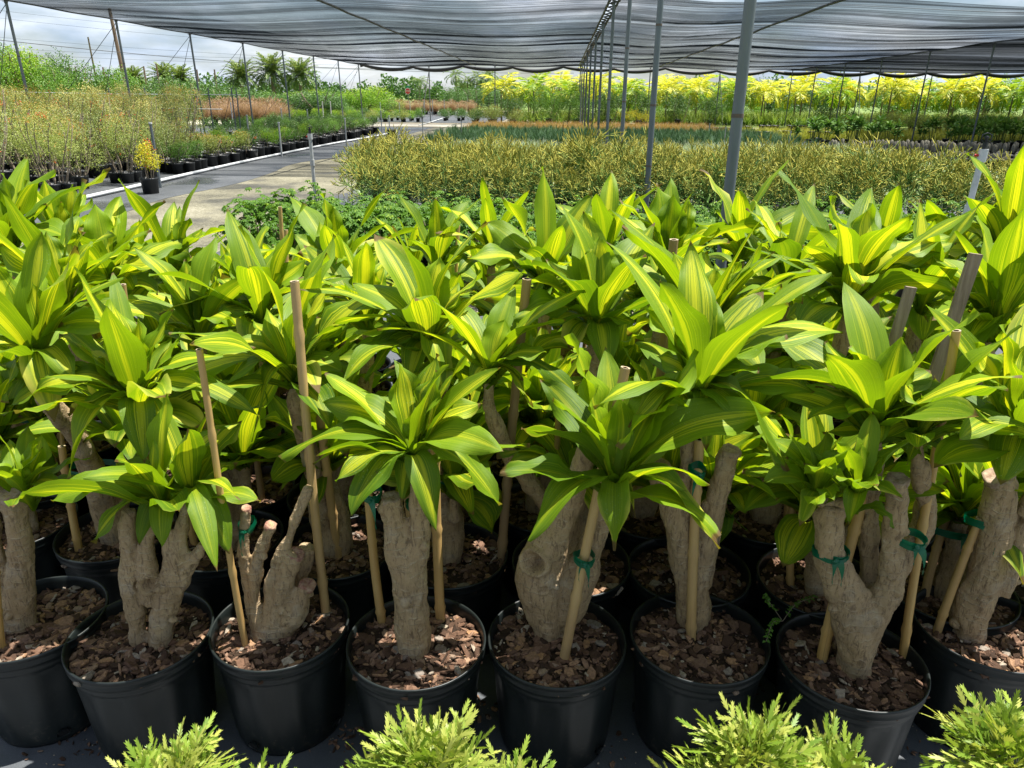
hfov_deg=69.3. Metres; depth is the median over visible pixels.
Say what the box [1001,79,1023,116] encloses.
yellow palm
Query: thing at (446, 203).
umbrella shrub
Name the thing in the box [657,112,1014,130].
grass strip
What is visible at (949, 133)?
broadleaf plant
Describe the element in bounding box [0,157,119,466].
potted corn plant
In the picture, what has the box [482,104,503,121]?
bed shrub
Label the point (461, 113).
bed shrub
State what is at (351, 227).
umbrella shrub
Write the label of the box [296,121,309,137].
shrub
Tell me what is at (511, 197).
pencil bush
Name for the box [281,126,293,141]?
shrub
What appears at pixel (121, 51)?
steel post
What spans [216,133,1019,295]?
weed fabric
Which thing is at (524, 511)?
potted corn plant
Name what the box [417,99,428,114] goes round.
fountain grass
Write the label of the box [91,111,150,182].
flowering shrub
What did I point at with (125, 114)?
flowering shrub
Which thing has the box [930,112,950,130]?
bed shrub
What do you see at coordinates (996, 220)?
potted corn plant
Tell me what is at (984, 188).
pencil bush
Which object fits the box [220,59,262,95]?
date palm
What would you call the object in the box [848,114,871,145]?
broadleaf plant
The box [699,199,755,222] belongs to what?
umbrella shrub
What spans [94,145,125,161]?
shrub
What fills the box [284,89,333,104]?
broadleaf tree
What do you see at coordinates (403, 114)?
bed shrub
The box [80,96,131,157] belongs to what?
flowering shrub
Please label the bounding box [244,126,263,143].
shrub
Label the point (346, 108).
bed shrub
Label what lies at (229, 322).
potted corn plant
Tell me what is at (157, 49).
overhead wire
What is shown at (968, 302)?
potted corn plant
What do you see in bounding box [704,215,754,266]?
umbrella shrub
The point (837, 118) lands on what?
bed shrub
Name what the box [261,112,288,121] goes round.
bed shrub
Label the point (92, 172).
flowering shrub
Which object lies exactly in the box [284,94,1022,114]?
ground
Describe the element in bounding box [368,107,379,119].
bed shrub
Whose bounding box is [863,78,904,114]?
yellow palm
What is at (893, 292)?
potted corn plant
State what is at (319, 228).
potted corn plant
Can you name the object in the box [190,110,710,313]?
sand
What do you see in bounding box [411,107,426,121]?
bed shrub
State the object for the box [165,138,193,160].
shrub
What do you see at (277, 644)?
potted corn plant
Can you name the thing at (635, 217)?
umbrella shrub
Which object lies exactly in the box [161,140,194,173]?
shrub
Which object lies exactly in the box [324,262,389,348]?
potted corn plant
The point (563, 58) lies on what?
cross cable
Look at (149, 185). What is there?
flowering shrub
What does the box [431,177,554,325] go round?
potted corn plant
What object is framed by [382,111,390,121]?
bed shrub
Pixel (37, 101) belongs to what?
flowering shrub
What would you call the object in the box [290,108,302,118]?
bed shrub
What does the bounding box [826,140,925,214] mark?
pencil bush
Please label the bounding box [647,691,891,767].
potted lacy aralia
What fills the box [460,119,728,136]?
golden grass ground cover
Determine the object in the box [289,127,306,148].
shrub
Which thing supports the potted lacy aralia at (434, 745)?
on the nursery fabric at (634, 749)
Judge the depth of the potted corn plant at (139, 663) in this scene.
1.94 m
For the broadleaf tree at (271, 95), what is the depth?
57.47 m
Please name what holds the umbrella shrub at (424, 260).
on the weed fabric at (344, 197)
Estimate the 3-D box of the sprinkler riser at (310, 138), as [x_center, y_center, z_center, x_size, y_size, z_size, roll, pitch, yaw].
[-3.020,-3.256,11.236,0.120,1.274,0.073,2,21,3]
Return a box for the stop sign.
[405,86,410,104]
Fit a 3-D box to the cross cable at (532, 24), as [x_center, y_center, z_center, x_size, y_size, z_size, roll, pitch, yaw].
[10.122,-9.515,19.797,42.600,0.251,0.012,2,21,3]
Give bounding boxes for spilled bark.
[21,683,938,767]
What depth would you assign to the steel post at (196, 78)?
25.55 m
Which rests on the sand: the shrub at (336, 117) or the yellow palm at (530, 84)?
the yellow palm at (530, 84)
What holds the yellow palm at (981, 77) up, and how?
on the grass strip
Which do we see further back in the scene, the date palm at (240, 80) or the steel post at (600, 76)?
the date palm at (240, 80)
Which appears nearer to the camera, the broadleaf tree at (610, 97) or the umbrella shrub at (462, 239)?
the umbrella shrub at (462, 239)
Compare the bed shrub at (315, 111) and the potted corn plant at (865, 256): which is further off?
the bed shrub at (315, 111)
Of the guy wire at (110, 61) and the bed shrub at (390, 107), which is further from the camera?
the bed shrub at (390, 107)
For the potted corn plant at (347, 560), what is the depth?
2.13 m
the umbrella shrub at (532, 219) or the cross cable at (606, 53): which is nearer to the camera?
the umbrella shrub at (532, 219)
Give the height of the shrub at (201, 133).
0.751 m
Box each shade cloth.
[18,0,607,66]
[583,0,1023,69]
[786,38,1023,73]
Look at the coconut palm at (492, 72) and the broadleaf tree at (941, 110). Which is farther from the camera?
the coconut palm at (492, 72)
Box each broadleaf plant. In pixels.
[790,118,803,138]
[806,114,824,143]
[806,120,825,144]
[812,113,827,144]
[819,118,839,146]
[828,116,845,144]
[831,112,846,141]
[841,113,859,143]
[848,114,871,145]
[849,113,867,140]
[864,122,875,141]
[865,111,890,141]
[883,119,896,146]
[890,118,907,141]
[912,121,932,143]
[921,114,944,146]
[941,114,962,142]
[943,122,961,141]
[949,114,971,142]
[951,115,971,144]
[959,116,973,142]
[966,119,984,139]
[973,120,987,143]
[977,118,997,137]
[978,114,995,142]
[981,114,1005,144]
[991,113,1008,142]
[995,116,1016,151]
[1002,116,1023,150]
[1002,120,1023,141]
[1016,118,1023,147]
[1016,125,1023,146]
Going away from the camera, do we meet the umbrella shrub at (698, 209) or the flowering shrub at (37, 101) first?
the umbrella shrub at (698, 209)
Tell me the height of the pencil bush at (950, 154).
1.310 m
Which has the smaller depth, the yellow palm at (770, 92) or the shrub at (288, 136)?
the shrub at (288, 136)
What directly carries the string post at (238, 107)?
on the weed fabric at (228, 175)
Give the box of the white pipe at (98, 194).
[86,133,386,198]
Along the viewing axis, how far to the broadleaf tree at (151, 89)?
48.56 m
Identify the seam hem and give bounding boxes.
[579,0,610,65]
[583,0,620,64]
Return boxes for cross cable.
[23,1,1023,12]
[119,20,1021,30]
[209,34,951,42]
[245,43,894,51]
[307,51,822,58]
[315,56,792,63]
[355,61,761,67]
[384,65,749,70]
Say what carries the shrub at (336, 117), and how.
on the weed fabric at (228, 175)
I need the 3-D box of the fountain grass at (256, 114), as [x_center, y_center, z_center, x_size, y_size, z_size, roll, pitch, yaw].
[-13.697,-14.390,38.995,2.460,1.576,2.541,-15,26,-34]
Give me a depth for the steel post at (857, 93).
44.85 m
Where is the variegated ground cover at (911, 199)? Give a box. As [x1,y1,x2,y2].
[351,137,1002,205]
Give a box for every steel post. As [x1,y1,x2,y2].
[3,1,30,108]
[113,20,139,142]
[188,34,205,133]
[240,43,253,125]
[281,51,290,122]
[311,56,319,114]
[337,61,343,116]
[358,65,362,118]
[428,67,430,121]
[494,66,495,108]
[578,66,580,118]
[580,63,582,122]
[582,58,584,122]
[584,53,588,126]
[587,45,592,129]
[591,35,597,134]
[597,22,605,140]
[605,1,615,145]
[619,0,631,147]
[642,0,663,213]
[646,67,650,122]
[714,73,720,125]
[715,0,756,268]
[784,71,792,125]
[807,68,816,125]
[834,64,845,126]
[854,72,860,112]
[870,59,882,122]
[911,52,930,141]
[924,76,932,116]
[970,43,995,143]
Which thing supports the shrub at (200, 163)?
on the weed fabric at (228, 175)
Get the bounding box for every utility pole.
[87,37,95,79]
[109,13,123,84]
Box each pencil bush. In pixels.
[330,145,436,207]
[331,123,431,202]
[339,130,447,226]
[349,124,435,198]
[380,131,495,206]
[386,134,473,204]
[389,142,479,214]
[414,131,479,200]
[424,144,538,216]
[440,132,508,205]
[444,130,551,210]
[465,130,526,199]
[481,135,557,212]
[488,141,587,231]
[500,133,598,218]
[528,133,612,206]
[544,116,669,205]
[547,129,628,195]
[553,152,637,217]
[580,130,667,214]
[597,125,662,214]
[600,139,716,210]
[615,139,719,212]
[635,135,722,205]
[651,137,781,218]
[653,136,709,203]
[653,146,757,210]
[694,139,748,202]
[697,141,761,209]
[714,134,810,196]
[715,130,829,209]
[720,144,801,207]
[734,147,823,213]
[764,134,839,206]
[771,148,891,222]
[778,143,879,212]
[784,131,884,208]
[817,130,955,213]
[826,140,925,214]
[873,133,998,213]
[902,161,1003,216]
[943,156,1015,212]
[987,149,1020,195]
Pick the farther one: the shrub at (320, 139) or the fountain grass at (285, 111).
the fountain grass at (285, 111)
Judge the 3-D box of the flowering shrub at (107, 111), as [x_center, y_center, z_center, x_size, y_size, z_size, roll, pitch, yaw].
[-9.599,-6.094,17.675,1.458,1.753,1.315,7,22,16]
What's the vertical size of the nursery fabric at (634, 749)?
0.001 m
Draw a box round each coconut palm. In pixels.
[408,76,430,104]
[443,69,467,92]
[457,76,479,94]
[464,70,488,95]
[478,67,498,105]
[484,74,505,90]
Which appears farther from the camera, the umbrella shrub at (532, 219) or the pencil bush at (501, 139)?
the pencil bush at (501, 139)
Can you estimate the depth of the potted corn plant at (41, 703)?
2.04 m
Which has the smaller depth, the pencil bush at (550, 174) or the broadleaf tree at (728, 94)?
the pencil bush at (550, 174)
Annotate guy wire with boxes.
[0,12,6,87]
[62,24,114,97]
[105,29,115,93]
[146,37,188,92]
[188,46,241,112]
[223,51,241,122]
[225,54,280,120]
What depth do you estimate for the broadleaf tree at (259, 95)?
49.52 m
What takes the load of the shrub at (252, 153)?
on the weed fabric at (228, 175)
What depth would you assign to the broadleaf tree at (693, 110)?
55.33 m
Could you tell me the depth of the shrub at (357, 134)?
30.37 m
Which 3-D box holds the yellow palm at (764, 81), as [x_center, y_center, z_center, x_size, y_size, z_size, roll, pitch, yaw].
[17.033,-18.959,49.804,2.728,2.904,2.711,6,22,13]
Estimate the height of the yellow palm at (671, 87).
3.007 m
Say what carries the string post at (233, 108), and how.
on the weed fabric at (228, 175)
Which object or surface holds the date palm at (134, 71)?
on the ground at (863, 110)
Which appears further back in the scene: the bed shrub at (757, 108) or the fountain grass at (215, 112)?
the bed shrub at (757, 108)
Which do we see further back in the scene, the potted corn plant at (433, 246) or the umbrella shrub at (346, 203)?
the umbrella shrub at (346, 203)
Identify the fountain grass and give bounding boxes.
[191,101,212,125]
[202,98,220,124]
[210,96,231,124]
[211,98,240,124]
[221,96,239,124]
[229,97,249,118]
[231,96,252,114]
[240,95,263,120]
[251,96,269,120]
[254,96,279,111]
[257,100,281,119]
[261,97,286,117]
[274,99,292,116]
[400,99,410,110]
[409,99,419,113]
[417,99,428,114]
[426,99,438,114]
[437,100,447,109]
[446,98,458,114]
[457,100,466,109]
[465,99,475,110]
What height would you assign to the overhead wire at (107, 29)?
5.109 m
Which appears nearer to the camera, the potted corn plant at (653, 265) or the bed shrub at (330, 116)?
the potted corn plant at (653, 265)
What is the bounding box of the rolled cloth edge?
[360,64,1023,78]
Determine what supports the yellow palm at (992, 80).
on the grass strip
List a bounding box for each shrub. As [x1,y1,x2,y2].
[0,79,69,166]
[0,83,46,169]
[0,86,22,179]
[0,88,34,154]
[0,88,49,165]
[0,97,79,171]
[0,99,17,167]
[0,100,54,174]
[0,109,78,187]
[0,112,16,182]
[1,84,44,98]
[1,113,87,192]
[17,89,69,149]
[23,91,95,166]
[23,96,97,181]
[35,116,108,188]
[49,77,137,177]
[51,85,92,151]
[55,99,104,168]
[60,99,103,158]
[67,86,111,149]
[73,102,141,170]
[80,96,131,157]
[84,90,130,161]
[89,80,135,101]
[91,90,137,146]
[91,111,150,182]
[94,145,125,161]
[102,96,173,176]
[104,92,159,157]
[110,81,178,161]
[112,91,155,149]
[118,142,142,161]
[127,95,170,140]
[130,94,197,157]
[133,146,159,170]
[134,113,187,171]
[134,136,163,193]
[135,97,190,148]
[145,82,205,152]
[151,137,175,161]
[154,80,210,141]
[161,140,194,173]
[163,90,194,134]
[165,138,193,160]
[179,137,207,169]
[182,131,209,158]
[191,128,213,153]
[198,133,228,165]
[200,115,229,131]
[202,134,221,153]
[204,128,229,149]
[208,123,237,147]
[211,198,291,245]
[213,134,239,162]
[220,134,238,152]
[221,118,239,134]
[226,116,256,130]
[229,129,247,148]
[229,187,305,227]
[230,129,257,159]
[237,115,254,131]
[239,127,264,157]
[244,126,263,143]
[247,129,263,145]
[249,118,264,135]
[255,125,268,141]
[255,126,273,145]
[256,130,283,154]
[259,116,285,129]
[259,203,323,257]
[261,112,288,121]
[263,116,279,128]
[268,126,289,151]
[268,194,323,243]
[270,180,340,225]
[275,125,295,150]
[276,112,293,119]
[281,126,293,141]
[285,121,301,138]
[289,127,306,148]
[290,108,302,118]
[295,115,315,122]
[295,122,315,146]
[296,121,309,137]
[297,117,317,134]
[304,201,373,239]
[307,118,324,133]
[308,115,321,130]
[310,121,328,144]
[311,107,322,116]
[313,121,331,142]
[316,118,330,134]
[319,112,334,120]
[320,197,397,232]
[323,121,339,141]
[325,193,372,210]
[328,119,344,140]
[334,114,349,129]
[336,117,357,138]
[340,120,359,137]
[343,106,359,116]
[346,109,357,117]
[346,119,360,136]
[349,112,366,126]
[352,212,410,263]
[355,118,368,134]
[355,190,409,238]
[359,108,372,119]
[359,116,372,133]
[362,205,415,238]
[363,115,380,132]
[364,108,378,119]
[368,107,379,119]
[376,110,392,121]
[381,99,398,111]
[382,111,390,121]
[384,190,451,263]
[392,100,404,112]
[393,108,410,121]
[395,206,471,266]
[398,109,409,121]
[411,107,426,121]
[414,201,471,243]
[436,108,450,120]
[440,108,451,119]
[451,108,466,120]
[451,194,502,236]
[454,107,467,119]
[461,198,517,244]
[464,215,508,291]
[467,108,483,123]
[468,105,488,122]
[481,105,501,121]
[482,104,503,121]
[495,203,534,223]
[499,94,525,121]
[506,108,523,121]
[508,213,571,287]
[510,202,536,278]
[528,83,564,122]
[534,195,581,235]
[557,81,594,122]
[590,88,626,122]
[613,213,647,249]
[615,205,645,244]
[616,108,657,123]
[619,196,641,235]
[627,87,660,124]
[649,103,670,114]
[649,230,716,256]
[658,89,696,123]
[681,204,708,220]
[691,214,719,265]
[696,93,731,124]
[699,99,722,112]
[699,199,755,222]
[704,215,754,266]
[748,101,766,113]
[764,235,810,271]
[768,101,797,114]
[806,107,836,120]
[815,199,839,227]
[828,204,880,229]
[829,113,847,123]
[832,109,862,126]
[842,199,905,215]
[875,109,897,124]
[885,110,907,129]
[895,220,929,297]
[902,111,925,130]
[902,203,925,224]
[917,113,932,128]
[928,224,982,261]
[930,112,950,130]
[931,198,962,217]
[953,113,974,127]
[966,110,986,125]
[979,114,994,124]
[1009,111,1023,125]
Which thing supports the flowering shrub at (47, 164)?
on the weed fabric at (228, 175)
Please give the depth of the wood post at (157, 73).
66.49 m
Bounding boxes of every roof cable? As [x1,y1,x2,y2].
[3,0,359,64]
[316,0,475,65]
[659,0,845,66]
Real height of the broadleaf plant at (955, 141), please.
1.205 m
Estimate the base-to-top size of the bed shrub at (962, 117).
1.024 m
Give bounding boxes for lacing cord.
[580,0,617,66]
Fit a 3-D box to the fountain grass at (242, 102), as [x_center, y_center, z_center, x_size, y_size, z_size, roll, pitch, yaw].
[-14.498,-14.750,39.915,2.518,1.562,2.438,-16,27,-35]
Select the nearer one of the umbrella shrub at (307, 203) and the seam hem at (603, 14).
the umbrella shrub at (307, 203)
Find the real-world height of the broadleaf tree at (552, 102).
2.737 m
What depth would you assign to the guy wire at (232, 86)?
30.08 m
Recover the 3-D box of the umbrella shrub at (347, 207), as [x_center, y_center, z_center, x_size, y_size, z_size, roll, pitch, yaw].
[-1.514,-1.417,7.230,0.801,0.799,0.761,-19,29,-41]
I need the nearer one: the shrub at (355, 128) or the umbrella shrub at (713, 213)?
the umbrella shrub at (713, 213)
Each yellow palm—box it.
[479,72,524,120]
[510,72,558,115]
[512,82,542,120]
[538,70,578,113]
[548,77,590,122]
[571,67,620,122]
[574,76,615,101]
[610,76,650,117]
[611,76,646,110]
[645,73,686,104]
[647,75,688,117]
[674,74,719,123]
[674,75,717,109]
[712,73,761,123]
[713,76,755,103]
[745,78,787,115]
[746,79,786,112]
[775,79,819,116]
[784,71,829,114]
[809,76,860,111]
[820,77,865,112]
[826,79,871,116]
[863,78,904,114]
[868,73,917,113]
[891,79,941,116]
[896,77,940,115]
[927,77,981,126]
[933,79,980,113]
[953,74,1010,113]
[965,73,1012,115]
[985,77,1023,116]
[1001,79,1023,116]
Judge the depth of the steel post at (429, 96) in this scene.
46.42 m
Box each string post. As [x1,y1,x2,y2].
[207,88,215,141]
[231,88,236,128]
[235,88,240,127]
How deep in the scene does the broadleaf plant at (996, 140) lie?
26.68 m
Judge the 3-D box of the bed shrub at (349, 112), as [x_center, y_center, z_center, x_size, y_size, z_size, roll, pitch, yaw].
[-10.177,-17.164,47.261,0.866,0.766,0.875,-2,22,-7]
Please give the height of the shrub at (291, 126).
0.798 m
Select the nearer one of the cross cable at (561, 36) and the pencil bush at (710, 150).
the pencil bush at (710, 150)
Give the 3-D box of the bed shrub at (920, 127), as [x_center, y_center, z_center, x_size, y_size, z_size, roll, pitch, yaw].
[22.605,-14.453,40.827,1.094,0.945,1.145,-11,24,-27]
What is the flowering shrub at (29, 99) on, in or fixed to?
on the weed fabric at (228, 175)
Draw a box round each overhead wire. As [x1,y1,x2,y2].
[0,10,319,40]
[0,40,416,69]
[0,53,388,65]
[2,37,365,60]
[3,18,287,44]
[6,48,276,58]
[287,66,485,72]
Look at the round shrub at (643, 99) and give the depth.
45.67 m
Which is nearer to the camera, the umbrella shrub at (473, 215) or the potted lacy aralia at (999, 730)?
the potted lacy aralia at (999, 730)
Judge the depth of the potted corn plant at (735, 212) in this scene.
3.00 m
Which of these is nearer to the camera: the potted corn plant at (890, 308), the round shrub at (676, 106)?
the potted corn plant at (890, 308)
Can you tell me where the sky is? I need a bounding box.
[0,0,1023,93]
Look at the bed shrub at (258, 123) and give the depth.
30.34 m
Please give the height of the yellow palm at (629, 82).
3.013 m
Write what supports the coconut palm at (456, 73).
on the ground at (863, 110)
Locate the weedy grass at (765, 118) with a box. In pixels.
[516,109,1023,126]
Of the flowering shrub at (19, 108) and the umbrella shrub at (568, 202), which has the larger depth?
the flowering shrub at (19, 108)
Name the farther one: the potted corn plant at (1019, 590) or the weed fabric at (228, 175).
the weed fabric at (228, 175)
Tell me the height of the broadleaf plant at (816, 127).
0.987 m
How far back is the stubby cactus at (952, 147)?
23.06 m
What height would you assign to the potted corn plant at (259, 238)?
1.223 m
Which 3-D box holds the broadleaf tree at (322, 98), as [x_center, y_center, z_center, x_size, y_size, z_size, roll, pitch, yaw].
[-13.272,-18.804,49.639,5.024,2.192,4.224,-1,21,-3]
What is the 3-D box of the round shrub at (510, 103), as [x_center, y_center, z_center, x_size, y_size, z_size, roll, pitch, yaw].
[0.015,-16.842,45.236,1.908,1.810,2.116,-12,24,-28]
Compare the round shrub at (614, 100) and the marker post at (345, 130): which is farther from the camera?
the round shrub at (614, 100)
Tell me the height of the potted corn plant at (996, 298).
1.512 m
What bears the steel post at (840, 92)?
on the grass strip
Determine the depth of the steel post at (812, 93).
40.74 m
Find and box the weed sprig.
[762,593,818,642]
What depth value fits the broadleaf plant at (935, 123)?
26.80 m
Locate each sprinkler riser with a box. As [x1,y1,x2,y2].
[306,125,318,200]
[958,132,992,259]
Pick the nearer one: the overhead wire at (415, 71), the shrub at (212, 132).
the shrub at (212, 132)
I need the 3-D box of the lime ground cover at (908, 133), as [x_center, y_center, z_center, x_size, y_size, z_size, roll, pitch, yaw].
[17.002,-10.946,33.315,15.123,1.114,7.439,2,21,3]
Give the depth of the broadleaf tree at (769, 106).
53.83 m
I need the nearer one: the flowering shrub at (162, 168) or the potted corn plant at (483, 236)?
the potted corn plant at (483, 236)
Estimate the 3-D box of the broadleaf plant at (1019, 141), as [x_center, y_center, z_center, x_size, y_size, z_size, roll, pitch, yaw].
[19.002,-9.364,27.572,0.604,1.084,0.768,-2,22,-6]
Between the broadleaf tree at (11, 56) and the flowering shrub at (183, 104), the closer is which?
the flowering shrub at (183, 104)
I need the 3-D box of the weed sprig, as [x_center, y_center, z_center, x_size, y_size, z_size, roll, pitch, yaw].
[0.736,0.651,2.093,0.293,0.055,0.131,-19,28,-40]
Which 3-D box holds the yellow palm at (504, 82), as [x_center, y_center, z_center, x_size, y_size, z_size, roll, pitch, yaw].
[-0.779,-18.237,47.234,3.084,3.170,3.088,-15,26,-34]
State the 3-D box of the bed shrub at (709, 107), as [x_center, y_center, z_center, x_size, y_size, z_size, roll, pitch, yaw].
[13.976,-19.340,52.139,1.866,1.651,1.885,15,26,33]
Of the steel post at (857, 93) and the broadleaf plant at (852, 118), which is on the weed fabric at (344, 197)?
the broadleaf plant at (852, 118)
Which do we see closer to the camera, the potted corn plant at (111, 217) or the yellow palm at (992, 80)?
the potted corn plant at (111, 217)
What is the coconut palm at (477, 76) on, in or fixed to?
on the ground at (863, 110)
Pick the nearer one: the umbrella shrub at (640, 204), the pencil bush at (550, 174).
the umbrella shrub at (640, 204)
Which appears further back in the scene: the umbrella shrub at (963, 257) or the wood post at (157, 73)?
the wood post at (157, 73)
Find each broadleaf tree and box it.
[0,39,45,89]
[0,43,41,92]
[0,44,59,96]
[17,46,93,93]
[27,60,95,115]
[39,56,123,103]
[88,64,158,100]
[122,72,194,105]
[156,76,215,118]
[192,79,261,109]
[222,86,291,105]
[255,90,286,99]
[271,91,319,114]
[278,86,348,117]
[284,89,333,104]
[314,90,366,115]
[340,85,399,112]
[436,85,473,108]
[452,83,503,108]
[481,86,521,108]
[512,87,543,109]
[541,87,570,110]
[566,88,603,108]
[587,86,621,109]
[661,85,724,117]
[712,79,755,114]
[747,73,799,113]
[776,84,827,113]
[804,72,869,113]
[856,79,934,114]
[870,73,941,114]
[919,82,987,115]
[954,78,1023,115]
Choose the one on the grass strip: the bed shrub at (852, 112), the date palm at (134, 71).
the bed shrub at (852, 112)
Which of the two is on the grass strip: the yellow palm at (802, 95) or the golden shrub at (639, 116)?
the yellow palm at (802, 95)
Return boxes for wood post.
[143,66,147,87]
[155,63,159,89]
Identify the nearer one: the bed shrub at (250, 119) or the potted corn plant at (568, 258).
the potted corn plant at (568, 258)
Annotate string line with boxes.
[32,92,229,94]
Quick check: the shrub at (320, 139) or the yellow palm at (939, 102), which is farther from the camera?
the yellow palm at (939, 102)
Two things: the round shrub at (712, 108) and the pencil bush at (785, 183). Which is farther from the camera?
the round shrub at (712, 108)
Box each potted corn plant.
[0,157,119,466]
[0,178,178,516]
[0,232,192,603]
[0,342,89,515]
[0,366,79,579]
[0,426,108,747]
[8,267,296,619]
[20,167,111,423]
[21,196,195,430]
[21,388,260,766]
[78,178,225,430]
[83,219,165,293]
[90,202,352,536]
[120,254,160,291]
[147,252,227,299]
[169,225,391,641]
[177,317,300,484]
[190,230,302,476]
[196,280,349,755]
[202,242,230,277]
[213,206,288,399]
[254,189,417,472]
[262,243,307,272]
[278,353,529,762]
[286,234,395,527]
[300,221,531,655]
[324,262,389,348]
[358,318,466,385]
[372,254,391,393]
[374,217,458,383]
[374,279,392,377]
[377,206,677,620]
[386,226,484,315]
[397,191,484,314]
[403,339,529,531]
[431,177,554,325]
[454,236,528,314]
[462,258,522,316]
[468,166,621,534]
[480,325,582,598]
[488,332,775,767]
[531,254,632,376]
[552,282,634,377]
[555,171,662,430]
[571,178,767,486]
[593,240,842,767]
[608,209,809,609]
[618,363,788,650]
[622,250,709,335]
[633,256,660,328]
[640,160,818,347]
[719,170,971,617]
[719,267,774,289]
[729,183,837,469]
[731,286,950,684]
[739,282,1023,767]
[771,289,906,383]
[774,272,824,355]
[806,192,994,561]
[821,182,952,439]
[821,224,897,425]
[883,197,1001,328]
[883,252,1023,637]
[884,296,1001,372]
[888,289,899,296]
[909,305,1023,756]
[917,209,1023,551]
[926,145,1023,356]
[944,257,973,312]
[969,310,1015,352]
[1014,492,1023,604]
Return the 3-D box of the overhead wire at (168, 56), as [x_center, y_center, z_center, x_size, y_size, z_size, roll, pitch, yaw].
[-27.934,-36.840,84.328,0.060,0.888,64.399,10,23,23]
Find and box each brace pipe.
[420,72,428,121]
[720,75,722,124]
[858,76,860,114]
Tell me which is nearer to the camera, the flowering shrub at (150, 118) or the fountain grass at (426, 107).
the flowering shrub at (150, 118)
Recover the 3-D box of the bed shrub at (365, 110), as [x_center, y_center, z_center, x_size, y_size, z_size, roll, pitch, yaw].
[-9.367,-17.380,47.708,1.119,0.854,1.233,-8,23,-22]
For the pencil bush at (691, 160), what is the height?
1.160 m
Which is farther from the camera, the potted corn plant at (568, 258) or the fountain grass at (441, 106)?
the fountain grass at (441, 106)
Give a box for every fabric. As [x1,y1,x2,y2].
[0,313,1018,767]
[24,125,433,222]
[191,112,505,122]
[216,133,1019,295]
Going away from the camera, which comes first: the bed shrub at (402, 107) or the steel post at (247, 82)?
the steel post at (247, 82)
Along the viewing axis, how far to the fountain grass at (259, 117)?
39.81 m
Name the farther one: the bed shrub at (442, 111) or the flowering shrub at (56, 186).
the bed shrub at (442, 111)
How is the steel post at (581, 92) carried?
on the sand
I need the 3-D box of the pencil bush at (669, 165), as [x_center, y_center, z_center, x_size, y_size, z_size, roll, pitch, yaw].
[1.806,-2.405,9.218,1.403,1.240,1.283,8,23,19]
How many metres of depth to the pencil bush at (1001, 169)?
9.05 m
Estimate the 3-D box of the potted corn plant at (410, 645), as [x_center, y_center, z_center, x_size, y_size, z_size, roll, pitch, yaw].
[-0.254,0.458,1.974,0.521,1.162,0.470,-17,27,-37]
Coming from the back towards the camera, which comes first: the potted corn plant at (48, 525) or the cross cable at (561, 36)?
the cross cable at (561, 36)
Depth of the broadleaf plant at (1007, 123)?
24.88 m
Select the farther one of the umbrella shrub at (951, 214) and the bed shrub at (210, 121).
the bed shrub at (210, 121)
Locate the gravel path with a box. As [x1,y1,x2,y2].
[20,127,459,251]
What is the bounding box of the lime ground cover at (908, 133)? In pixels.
[728,125,1022,142]
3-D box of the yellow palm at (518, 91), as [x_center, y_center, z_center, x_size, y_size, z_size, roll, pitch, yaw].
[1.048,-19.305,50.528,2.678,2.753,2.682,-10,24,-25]
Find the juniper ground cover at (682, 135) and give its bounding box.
[422,123,818,146]
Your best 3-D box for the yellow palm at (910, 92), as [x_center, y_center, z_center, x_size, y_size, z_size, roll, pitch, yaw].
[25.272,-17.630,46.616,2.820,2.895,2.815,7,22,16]
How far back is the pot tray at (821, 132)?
32.11 m
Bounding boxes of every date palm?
[118,65,151,90]
[146,62,175,89]
[161,63,199,88]
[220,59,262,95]
[249,51,289,97]
[279,57,320,92]
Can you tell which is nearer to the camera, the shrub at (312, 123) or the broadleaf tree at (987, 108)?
the shrub at (312, 123)
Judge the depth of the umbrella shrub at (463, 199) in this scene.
7.65 m
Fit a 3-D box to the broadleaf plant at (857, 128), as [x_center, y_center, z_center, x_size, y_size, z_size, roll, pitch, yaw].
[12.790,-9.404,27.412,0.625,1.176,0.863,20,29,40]
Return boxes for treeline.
[80,69,1022,108]
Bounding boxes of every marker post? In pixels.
[148,122,161,187]
[277,122,282,156]
[344,118,346,145]
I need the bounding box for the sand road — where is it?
[185,121,757,128]
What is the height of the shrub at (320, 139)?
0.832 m
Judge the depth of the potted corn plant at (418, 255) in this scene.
3.86 m
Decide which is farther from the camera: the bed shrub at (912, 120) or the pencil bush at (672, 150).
the bed shrub at (912, 120)
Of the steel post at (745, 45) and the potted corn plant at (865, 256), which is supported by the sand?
the steel post at (745, 45)
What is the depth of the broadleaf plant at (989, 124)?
24.99 m
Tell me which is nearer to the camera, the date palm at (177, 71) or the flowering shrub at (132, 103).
the flowering shrub at (132, 103)
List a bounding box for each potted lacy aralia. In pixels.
[105,712,296,767]
[341,698,555,767]
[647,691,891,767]
[920,684,1023,767]
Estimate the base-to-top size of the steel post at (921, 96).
3.451 m
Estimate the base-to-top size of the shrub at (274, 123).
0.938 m
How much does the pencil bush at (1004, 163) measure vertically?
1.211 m
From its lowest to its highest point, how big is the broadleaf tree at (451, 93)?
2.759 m
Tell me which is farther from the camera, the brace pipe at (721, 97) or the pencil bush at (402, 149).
the brace pipe at (721, 97)
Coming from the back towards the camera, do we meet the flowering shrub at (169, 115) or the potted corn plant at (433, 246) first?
the flowering shrub at (169, 115)

